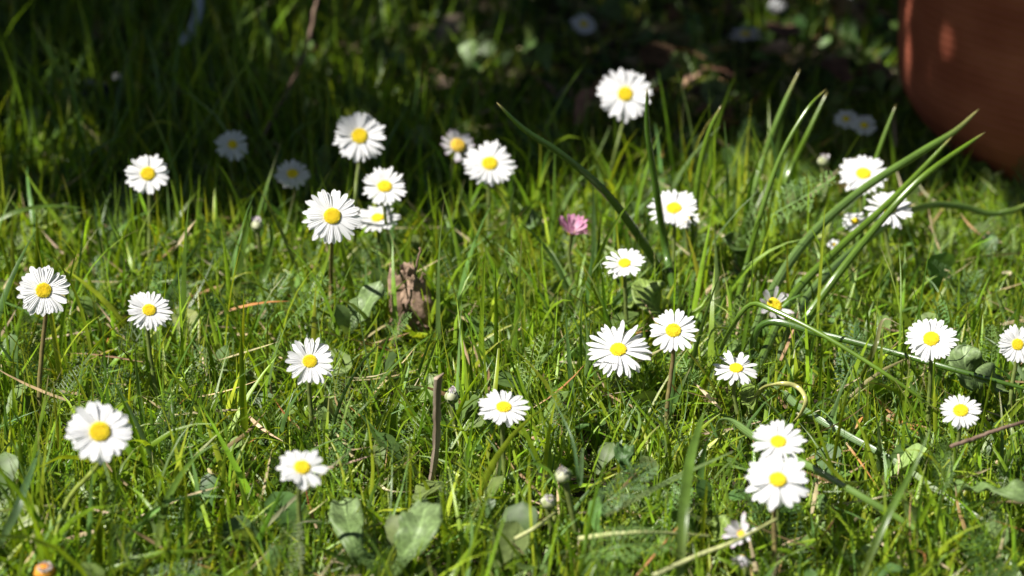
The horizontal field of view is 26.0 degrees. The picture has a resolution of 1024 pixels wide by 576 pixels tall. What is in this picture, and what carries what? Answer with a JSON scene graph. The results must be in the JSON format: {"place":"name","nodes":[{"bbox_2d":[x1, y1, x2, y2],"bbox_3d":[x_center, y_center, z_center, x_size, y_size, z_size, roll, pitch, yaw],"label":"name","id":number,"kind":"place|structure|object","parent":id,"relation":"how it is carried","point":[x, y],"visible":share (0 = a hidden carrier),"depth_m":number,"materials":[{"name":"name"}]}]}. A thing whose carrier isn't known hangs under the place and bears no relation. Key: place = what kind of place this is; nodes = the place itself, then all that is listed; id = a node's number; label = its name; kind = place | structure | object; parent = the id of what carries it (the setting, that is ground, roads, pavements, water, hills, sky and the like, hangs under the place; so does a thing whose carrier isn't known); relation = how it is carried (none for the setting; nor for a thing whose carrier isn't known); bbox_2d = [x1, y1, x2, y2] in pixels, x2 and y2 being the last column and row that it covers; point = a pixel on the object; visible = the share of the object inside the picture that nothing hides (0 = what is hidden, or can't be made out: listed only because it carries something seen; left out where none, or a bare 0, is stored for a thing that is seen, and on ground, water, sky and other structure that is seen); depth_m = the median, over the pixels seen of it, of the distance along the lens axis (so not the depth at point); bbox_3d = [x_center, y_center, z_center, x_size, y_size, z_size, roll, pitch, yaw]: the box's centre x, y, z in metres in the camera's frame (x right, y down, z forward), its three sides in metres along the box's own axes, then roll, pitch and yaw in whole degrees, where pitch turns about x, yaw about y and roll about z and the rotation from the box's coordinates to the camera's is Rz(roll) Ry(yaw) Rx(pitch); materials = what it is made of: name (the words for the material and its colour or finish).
{"place":"outdoors","nodes":[
{"label":"outdoors","id":0,"kind":"place"},
{"bbox_2d":[0,0,1023,575],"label":"ground","id":1,"kind":"structure","parent":0,"point":[636,46],"depth_m":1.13,"materials":[{"name":"plant"}]},
{"bbox_2d":[0,448,39,544],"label":"grass blade","id":2,"kind":"object","parent":1,"relation":"on","point":[13,515],"depth_m":0.63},
{"bbox_2d":[0,204,80,220],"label":"grass blade","id":3,"kind":"object","parent":1,"relation":"on","point":[16,211],"depth_m":0.85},
{"bbox_2d":[16,265,69,440],"bbox_3d":[-0.153,0.024,0.732,0.017,0.064,0.013,0,22,0],"label":"daisy","id":4,"kind":"object","parent":1,"relation":"on","point":[40,289],"visible":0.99,"depth_m":0.72,"materials":[{"name":"white plant"}]},
{"bbox_2d":[31,561,57,575],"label":"daisy bud","id":5,"kind":"object","parent":1,"relation":"on","point":[44,568],"visible":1,"depth_m":0.61,"materials":[{"name":"plant"}]},
{"bbox_2d":[32,106,85,155],"bbox_3d":[-0.206,-0.067,0.982,0.056,0.040,0.002,14,26,31],"label":"grass blade","id":6,"kind":"object","parent":1,"relation":"on","point":[55,134],"depth_m":0.98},
{"bbox_2d":[51,401,131,555],"bbox_3d":[-0.122,0.063,0.637,0.028,0.063,0.016,7,23,17],"label":"daisy","id":7,"kind":"object","parent":1,"relation":"on","point":[99,432],"visible":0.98,"depth_m":0.63,"materials":[{"name":"white plant"}]},
{"bbox_2d":[69,134,121,173],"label":"grass blade","id":8,"kind":"object","parent":1,"relation":"on","point":[92,152],"depth_m":0.93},
{"bbox_2d":[95,206,108,306],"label":"grass blade","id":9,"kind":"object","parent":1,"relation":"on","point":[99,241],"depth_m":0.86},
{"bbox_2d":[124,154,168,279],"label":"daisy","id":10,"kind":"object","parent":1,"relation":"on","point":[148,173],"visible":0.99,"depth_m":0.84,"materials":[{"name":"white plant"}]},
{"bbox_2d":[127,291,172,404],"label":"daisy","id":11,"kind":"object","parent":1,"relation":"on","point":[150,311],"visible":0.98,"depth_m":0.73,"materials":[{"name":"white plant"}]},
{"bbox_2d":[135,221,175,331],"bbox_3d":[-0.135,-0.004,0.825,0.016,0.030,0.055,0,22,0],"label":"grass blade","id":12,"kind":"object","parent":1,"relation":"on","point":[159,243],"depth_m":0.85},
{"bbox_2d":[170,220,195,255],"bbox_3d":[-0.124,-0.018,0.836,0.014,0.020,0.014,0,22,0],"label":"dry straw","id":13,"kind":"object","parent":1,"relation":"on","point":[182,236],"visible":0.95,"depth_m":0.83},
{"bbox_2d":[154,442,216,546],"bbox_3d":[-0.098,0.060,0.650,0.007,0.014,0.042,7,23,16],"label":"grass blade","id":14,"kind":"object","parent":1,"relation":"on","point":[161,521],"depth_m":0.65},
{"bbox_2d":[180,0,203,45],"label":"plant label stake","id":15,"kind":"object","parent":1,"relation":"on","point":[200,6],"visible":0.64,"depth_m":1.09,"materials":[{"name":"plastic"}]},
{"bbox_2d":[202,291,234,350],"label":"yarrow leaf","id":16,"kind":"object","parent":1,"relation":"on","point":[214,308],"visible":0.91,"depth_m":0.79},
{"bbox_2d":[214,130,247,219],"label":"daisy","id":17,"kind":"object","parent":1,"relation":"on","point":[228,141],"visible":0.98,"depth_m":0.92,"materials":[{"name":"white plant"}]},
{"bbox_2d":[231,206,251,297],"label":"grass blade","id":18,"kind":"object","parent":1,"relation":"on","point":[240,261],"depth_m":0.82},
{"bbox_2d":[250,216,263,273],"bbox_3d":[-0.098,-0.012,0.860,0.006,0.034,0.006,0,22,0],"label":"daisy bud","id":19,"kind":"object","parent":1,"relation":"on","point":[257,226],"visible":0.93,"depth_m":0.85,"materials":[{"name":"green plant"}]},
{"bbox_2d":[256,218,273,302],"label":"grass blade","id":20,"kind":"object","parent":1,"relation":"on","point":[264,271],"depth_m":0.83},
{"bbox_2d":[242,0,318,177],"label":"twig","id":21,"kind":"object","parent":1,"relation":"on","point":[282,101],"visible":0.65,"depth_m":1.01,"materials":[{"name":"brown plant"}]},
{"bbox_2d":[220,450,350,573],"bbox_3d":[-0.067,0.067,0.650,0.042,0.046,0.006,0,22,0],"label":"grass blade","id":22,"kind":"object","parent":1,"relation":"on","point":[280,511],"depth_m":0.65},
{"bbox_2d":[274,159,310,226],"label":"daisy","id":23,"kind":"object","parent":1,"relation":"on","point":[291,174],"visible":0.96,"depth_m":0.89,"materials":[{"name":"white plant"}]},
{"bbox_2d":[276,450,328,575],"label":"daisy","id":24,"kind":"object","parent":1,"relation":"on","point":[298,467],"visible":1,"depth_m":0.62,"materials":[{"name":"white plant"}]},
{"bbox_2d":[279,274,329,329],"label":"yarrow leaf","id":25,"kind":"object","parent":1,"relation":"on","point":[296,301],"visible":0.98,"depth_m":0.79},
{"bbox_2d":[285,337,333,449],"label":"daisy","id":26,"kind":"object","parent":1,"relation":"on","point":[313,360],"visible":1,"depth_m":0.70,"materials":[{"name":"white plant"}]},
{"bbox_2d":[302,189,363,349],"bbox_3d":[-0.062,-0.005,0.792,0.021,0.074,0.052,0,22,0],"label":"daisy","id":27,"kind":"object","parent":1,"relation":"on","point":[333,217],"visible":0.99,"depth_m":0.76,"materials":[{"name":"white plant"}]},
{"bbox_2d":[320,397,372,429],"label":"grass blade","id":28,"kind":"object","parent":1,"relation":"on","point":[323,420],"depth_m":0.71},
{"bbox_2d":[332,111,385,254],"bbox_3d":[-0.063,-0.032,0.868,0.020,0.066,0.045,6,23,13],"label":"daisy","id":29,"kind":"object","parent":1,"relation":"on","point":[357,134],"visible":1,"depth_m":0.87,"materials":[{"name":"white plant"}]},
{"bbox_2d":[357,206,400,271],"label":"daisy","id":30,"kind":"object","parent":1,"relation":"on","point":[373,219],"visible":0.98,"depth_m":0.85,"materials":[{"name":"white plant"}]},
{"bbox_2d":[362,166,406,271],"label":"daisy","id":31,"kind":"object","parent":1,"relation":"on","point":[386,183],"visible":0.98,"depth_m":0.84,"materials":[{"name":"white plant"}]},
{"bbox_2d":[381,312,410,348],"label":"yarrow leaf","id":32,"kind":"object","parent":1,"relation":"on","point":[397,331],"visible":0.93,"depth_m":0.78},
{"bbox_2d":[387,261,414,345],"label":"curled dead leaf","id":33,"kind":"object","parent":1,"relation":"on","point":[407,269],"visible":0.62,"depth_m":0.81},
{"bbox_2d":[393,247,421,351],"bbox_3d":[-0.038,0.006,0.795,0.012,0.043,0.002,0,22,0],"label":"grass blade","id":34,"kind":"object","parent":1,"relation":"on","point":[411,290],"visible":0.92,"depth_m":0.79,"materials":[{"name":"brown plant"}]},
{"bbox_2d":[390,498,442,575],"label":"broad leaf","id":35,"kind":"object","parent":1,"relation":"on","point":[420,523],"visible":1,"depth_m":0.63,"materials":[{"name":"plant"}]},
{"bbox_2d":[400,272,434,332],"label":"curled dead leaf","id":36,"kind":"object","parent":1,"relation":"on","point":[419,303],"visible":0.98,"depth_m":0.81,"materials":[{"name":"plant"}]},
{"bbox_2d":[428,373,442,479],"bbox_3d":[-0.024,0.043,0.692,0.004,0.042,0.002,5,34,-3],"label":"wooden stick","id":37,"kind":"object","parent":1,"relation":"on","point":[436,415],"visible":1,"depth_m":0.69,"materials":[{"name":"brown wood"}]},
{"bbox_2d":[0,0,897,138],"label":"leaf litter","id":38,"kind":"object","parent":1,"relation":"on","point":[658,54],"visible":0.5,"depth_m":1.10,"materials":[{"name":"plant"}]},
{"bbox_2d":[443,386,460,462],"bbox_3d":[-0.019,0.046,0.719,0.006,0.032,0.006,0,22,0],"label":"daisy bud","id":39,"kind":"object","parent":1,"relation":"on","point":[451,397],"visible":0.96,"depth_m":0.71,"materials":[{"name":"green plant"}]},
{"bbox_2d":[0,0,904,120],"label":"shaded ground cover","id":40,"kind":"object","parent":1,"relation":"on","point":[542,52],"visible":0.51,"depth_m":1.10,"materials":[{"name":"green plant"}]},
{"bbox_2d":[440,129,474,223],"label":"daisy","id":41,"kind":"object","parent":1,"relation":"on","point":[457,146],"visible":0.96,"depth_m":0.91,"materials":[{"name":"white plant"}]},
{"bbox_2d":[0,0,959,211],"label":"shaded grass","id":42,"kind":"structure","parent":1,"relation":"on","point":[62,20],"depth_m":1.07,"materials":[{"name":"plant"}]},
{"bbox_2d":[462,139,516,236],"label":"daisy","id":43,"kind":"object","parent":1,"relation":"on","point":[487,166],"visible":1,"depth_m":0.88,"materials":[{"name":"white plant"}]},
{"bbox_2d":[478,389,529,499],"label":"daisy","id":44,"kind":"object","parent":1,"relation":"on","point":[500,409],"visible":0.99,"depth_m":0.68,"materials":[{"name":"white plant"}]},
{"bbox_2d":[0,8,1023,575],"bbox_3d":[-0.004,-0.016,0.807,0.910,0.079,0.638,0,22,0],"label":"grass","id":45,"kind":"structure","parent":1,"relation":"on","point":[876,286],"depth_m":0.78,"materials":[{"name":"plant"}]},
{"bbox_2d":[332,281,384,347],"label":"broad leaf","id":46,"kind":"object","parent":45,"relation":"on","point":[371,297],"visible":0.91,"depth_m":0.80,"materials":[{"name":"plant"}]},
{"bbox_2d":[514,509,558,540],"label":"creeping stalk","id":47,"kind":"object","parent":45,"relation":"on","point":[530,530],"visible":1,"depth_m":0.63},
{"bbox_2d":[577,521,676,563],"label":"yarrow leaf","id":48,"kind":"object","parent":45,"relation":"on","point":[639,544],"visible":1,"depth_m":0.61,"materials":[{"name":"plant"}]},
{"bbox_2d":[595,462,658,514],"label":"yarrow leaf","id":49,"kind":"object","parent":45,"relation":"on","point":[630,489],"visible":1,"depth_m":0.63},
{"bbox_2d":[577,530,710,541],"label":"creeping stalk","id":50,"kind":"object","parent":45,"relation":"on","point":[580,538],"visible":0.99,"depth_m":0.63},
{"bbox_2d":[652,517,778,575],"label":"creeping stalk","id":51,"kind":"object","parent":45,"relation":"on","point":[687,560],"visible":1,"depth_m":0.62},
{"bbox_2d":[707,514,732,545],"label":"broad leaf","id":52,"kind":"object","parent":45,"relation":"on","point":[719,523],"visible":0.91,"depth_m":0.66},
{"bbox_2d":[949,420,1023,448],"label":"twig","id":53,"kind":"object","parent":45,"relation":"on","point":[967,440],"visible":1,"depth_m":0.67,"materials":[{"name":"brown plant"}]},
{"bbox_2d":[951,479,1023,502],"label":"broad leaf","id":54,"kind":"object","parent":45,"relation":"on","point":[1014,489],"visible":1,"depth_m":0.65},
{"bbox_2d":[0,0,1023,575],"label":"yarrow ground cover","id":55,"kind":"object","parent":1,"relation":"on","point":[976,536],"visible":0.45,"depth_m":0.83,"materials":[{"name":"green plant"}]},
{"bbox_2d":[0,8,1023,575],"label":"leaf ground cover","id":56,"kind":"object","parent":1,"relation":"on","point":[516,520],"visible":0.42,"depth_m":0.78,"materials":[{"name":"plant"}]},
{"bbox_2d":[328,496,369,574],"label":"broad leaf","id":57,"kind":"object","parent":56,"relation":"on","point":[348,529],"visible":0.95,"depth_m":0.64,"materials":[{"name":"plant"}]},
{"bbox_2d":[506,295,522,329],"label":"yarrow leaf","id":58,"kind":"object","parent":1,"relation":"on","point":[509,302],"visible":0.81,"depth_m":0.79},
{"bbox_2d":[539,494,556,574],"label":"daisy bud","id":59,"kind":"object","parent":1,"relation":"on","point":[548,502],"visible":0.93,"depth_m":0.65,"materials":[{"name":"green plant"}]},
{"bbox_2d":[543,235,575,295],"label":"grass blade","id":60,"kind":"object","parent":1,"relation":"on","point":[554,279],"depth_m":0.85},
{"bbox_2d":[553,465,579,554],"bbox_3d":[0.016,0.069,0.653,0.009,0.038,0.006,0,22,0],"label":"daisy bud","id":61,"kind":"object","parent":1,"relation":"on","point":[563,475],"visible":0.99,"depth_m":0.65,"materials":[{"name":"green plant"}]},
{"bbox_2d":[552,397,583,486],"bbox_3d":[0.017,0.045,0.669,0.011,0.028,0.041,0,22,0],"label":"grass blade","id":62,"kind":"object","parent":1,"relation":"on","point":[579,469],"depth_m":0.66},
{"bbox_2d":[558,213,587,283],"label":"daisy","id":63,"kind":"object","parent":1,"relation":"on","point":[577,225],"visible":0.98,"depth_m":0.83,"materials":[{"name":"pink plant"}]},
{"bbox_2d":[570,13,596,89],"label":"daisy","id":64,"kind":"object","parent":1,"relation":"on","point":[586,23],"visible":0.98,"depth_m":1.10,"materials":[{"name":"white plant"}]},
{"bbox_2d":[558,244,616,378],"bbox_3d":[0.027,0.006,0.781,0.018,0.036,0.050,3,22,8],"label":"grass blade","id":65,"kind":"object","parent":1,"relation":"on","point":[565,347],"depth_m":0.80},
{"bbox_2d":[556,320,651,550],"bbox_3d":[0.024,0.044,0.719,0.023,0.039,0.113,8,23,18],"label":"daisy","id":66,"kind":"object","parent":1,"relation":"on","point":[615,349],"visible":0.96,"depth_m":0.74,"materials":[{"name":"white plant"}]},
{"bbox_2d":[497,90,720,338],"bbox_3d":[0.050,-0.025,0.808,0.105,0.099,0.047,-18,28,-37],"label":"chive clump","id":67,"kind":"object","parent":1,"relation":"on","point":[616,205],"visible":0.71,"depth_m":0.81,"materials":[{"name":"green plant"}]},
{"bbox_2d":[608,368,633,400],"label":"yarrow leaf","id":68,"kind":"object","parent":1,"relation":"on","point":[624,381],"visible":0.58,"depth_m":0.77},
{"bbox_2d":[602,248,645,356],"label":"daisy","id":69,"kind":"object","parent":1,"relation":"on","point":[623,266],"visible":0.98,"depth_m":0.79,"materials":[{"name":"white plant"}]},
{"bbox_2d":[613,442,634,473],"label":"broad leaf","id":70,"kind":"object","parent":1,"relation":"on","point":[623,454],"visible":0.98,"depth_m":0.68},
{"bbox_2d":[596,67,652,202],"bbox_3d":[0.046,-0.060,0.940,0.022,0.065,0.020,-16,27,-35],"label":"daisy","id":71,"kind":"object","parent":1,"relation":"on","point":[623,95],"visible":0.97,"depth_m":0.93,"materials":[{"name":"white plant"}]},
{"bbox_2d":[618,300,635,311],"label":"broad leaf","id":72,"kind":"object","parent":1,"relation":"on","point":[630,304],"visible":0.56,"depth_m":0.81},
{"bbox_2d":[631,278,665,314],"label":"broad leaf","id":73,"kind":"object","parent":1,"relation":"on","point":[648,292],"visible":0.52,"depth_m":0.80,"materials":[{"name":"plant"}]},
{"bbox_2d":[604,449,737,516],"bbox_3d":[0.048,0.057,0.645,0.050,0.008,0.002,-14,26,-31],"label":"grass blade","id":74,"kind":"object","parent":1,"relation":"on","point":[649,491],"depth_m":0.64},
{"bbox_2d":[647,189,697,267],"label":"daisy","id":75,"kind":"object","parent":1,"relation":"on","point":[675,205],"visible":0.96,"depth_m":0.83,"materials":[{"name":"white plant"}]},
{"bbox_2d":[649,309,698,441],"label":"daisy","id":76,"kind":"object","parent":1,"relation":"on","point":[678,326],"visible":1,"depth_m":0.72,"materials":[{"name":"white plant"}]},
{"bbox_2d":[676,212,699,256],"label":"daisy","id":77,"kind":"object","parent":1,"relation":"on","point":[686,226],"visible":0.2,"depth_m":0.85,"materials":[{"name":"white plant"}]},
{"bbox_2d":[677,412,703,575],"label":"grass blade","id":78,"kind":"object","parent":1,"relation":"on","point":[684,503],"depth_m":0.62,"materials":[{"name":"plant"}]},
{"bbox_2d":[713,350,757,440],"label":"daisy","id":79,"kind":"object","parent":1,"relation":"on","point":[735,369],"visible":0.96,"depth_m":0.72,"materials":[{"name":"white plant"}]},
{"bbox_2d":[722,512,755,575],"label":"daisy","id":80,"kind":"object","parent":1,"relation":"on","point":[733,529],"visible":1,"depth_m":0.63,"materials":[{"name":"white plant"}]},
{"bbox_2d":[722,232,756,290],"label":"broad leaf","id":81,"kind":"object","parent":1,"relation":"on","point":[727,238],"visible":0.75,"depth_m":0.83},
{"bbox_2d":[731,552,752,575],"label":"daisy","id":82,"kind":"object","parent":1,"relation":"on","point":[742,560],"visible":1,"depth_m":0.63,"materials":[{"name":"white plant"}]},
{"bbox_2d":[727,27,761,86],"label":"daisy","id":83,"kind":"object","parent":1,"relation":"on","point":[744,34],"visible":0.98,"depth_m":1.11,"materials":[{"name":"white plant"}]},
{"bbox_2d":[740,368,758,413],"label":"broad leaf","id":84,"kind":"object","parent":1,"relation":"on","point":[747,400],"visible":0.68,"depth_m":0.74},
{"bbox_2d":[758,286,793,372],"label":"daisy","id":85,"kind":"object","parent":1,"relation":"on","point":[774,302],"visible":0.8,"depth_m":0.79,"materials":[{"name":"white plant"}]},
{"bbox_2d":[767,0,786,13],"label":"stone","id":86,"kind":"object","parent":1,"relation":"on","point":[781,6],"visible":0.8,"depth_m":1.24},
{"bbox_2d":[745,454,809,575],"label":"daisy","id":87,"kind":"object","parent":1,"relation":"on","point":[774,480],"visible":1,"depth_m":0.63,"materials":[{"name":"white plant"}]},
{"bbox_2d":[751,420,806,545],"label":"daisy","id":88,"kind":"object","parent":1,"relation":"on","point":[779,438],"visible":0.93,"depth_m":0.65,"materials":[{"name":"white plant"}]},
{"bbox_2d":[736,171,838,244],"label":"yarrow leaf","id":89,"kind":"object","parent":1,"relation":"on","point":[802,188],"visible":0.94,"depth_m":0.84,"materials":[{"name":"plant"}]},
{"bbox_2d":[784,333,804,376],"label":"yarrow leaf","id":90,"kind":"object","parent":1,"relation":"on","point":[799,351],"visible":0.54,"depth_m":0.79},
{"bbox_2d":[732,70,895,291],"bbox_3d":[0.118,-0.037,0.867,0.054,0.078,0.070,6,23,14],"label":"chive clump","id":91,"kind":"object","parent":1,"relation":"on","point":[762,162],"visible":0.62,"depth_m":0.89,"materials":[{"name":"green plant"}]},
{"bbox_2d":[817,153,829,211],"bbox_3d":[0.129,-0.038,0.920,0.006,0.038,0.006,0,22,0],"label":"daisy bud","id":92,"kind":"object","parent":1,"relation":"on","point":[823,161],"visible":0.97,"depth_m":0.91,"materials":[{"name":"green plant"}]},
{"bbox_2d":[827,239,838,299],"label":"daisy","id":93,"kind":"object","parent":1,"relation":"on","point":[832,244],"visible":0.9,"depth_m":0.85,"materials":[{"name":"white plant"}]},
{"bbox_2d":[833,110,856,159],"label":"daisy","id":94,"kind":"object","parent":1,"relation":"on","point":[843,119],"visible":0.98,"depth_m":0.96,"materials":[{"name":"white plant"}]},
{"bbox_2d":[715,381,988,563],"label":"grass blades","id":95,"kind":"object","parent":1,"relation":"on","point":[791,401],"visible":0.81,"depth_m":0.70,"materials":[{"name":"green plant"}]},
{"bbox_2d":[842,212,866,285],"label":"daisy","id":96,"kind":"object","parent":1,"relation":"on","point":[852,222],"visible":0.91,"depth_m":0.84,"materials":[{"name":"white plant"}]},
{"bbox_2d":[839,155,886,257],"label":"daisy","id":97,"kind":"object","parent":1,"relation":"on","point":[855,173],"visible":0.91,"depth_m":0.87,"materials":[{"name":"white plant"}]},
{"bbox_2d":[850,115,876,156],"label":"daisy","id":98,"kind":"object","parent":1,"relation":"on","point":[861,125],"visible":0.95,"depth_m":0.96,"materials":[{"name":"white plant"}]},
{"bbox_2d":[715,89,1023,412],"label":"chive clump","id":99,"kind":"object","parent":1,"relation":"on","point":[840,265],"visible":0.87,"depth_m":0.80,"materials":[{"name":"green plant"}]},
{"bbox_2d":[859,318,899,377],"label":"grass blade","id":100,"kind":"object","parent":1,"relation":"on","point":[873,350],"depth_m":0.73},
{"bbox_2d":[864,191,912,301],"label":"daisy","id":101,"kind":"object","parent":1,"relation":"on","point":[902,211],"visible":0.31,"depth_m":0.83,"materials":[{"name":"white plant"}]},
{"bbox_2d":[860,427,930,575],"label":"grass blade","id":102,"kind":"object","parent":1,"relation":"on","point":[881,529],"depth_m":0.62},
{"bbox_2d":[904,318,958,444],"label":"daisy","id":103,"kind":"object","parent":1,"relation":"on","point":[930,340],"visible":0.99,"depth_m":0.71,"materials":[{"name":"white plant"}]},
{"bbox_2d":[930,441,957,492],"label":"yarrow leaf","id":104,"kind":"object","parent":1,"relation":"on","point":[941,458],"visible":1,"depth_m":0.66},
{"bbox_2d":[897,0,1023,191],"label":"flower pot","id":105,"kind":"object","parent":1,"relation":"on","point":[960,61],"visible":0.97,"depth_m":0.94,"materials":[{"name":"ceramic"}]},
{"bbox_2d":[939,394,981,503],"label":"daisy","id":106,"kind":"object","parent":1,"relation":"on","point":[960,411],"visible":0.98,"depth_m":0.68,"materials":[{"name":"white plant"}]},
{"bbox_2d":[948,344,989,408],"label":"broad leaf","id":107,"kind":"object","parent":1,"relation":"on","point":[967,357],"visible":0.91,"depth_m":0.75,"materials":[{"name":"plant"}]},
{"bbox_2d":[975,362,1019,410],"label":"broad leaf","id":108,"kind":"object","parent":1,"relation":"on","point":[987,369],"visible":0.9,"depth_m":0.74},
{"bbox_2d":[998,324,1023,432],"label":"daisy","id":109,"kind":"object","parent":1,"relation":"on","point":[1011,343],"visible":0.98,"depth_m":0.72,"materials":[{"name":"white plant"}]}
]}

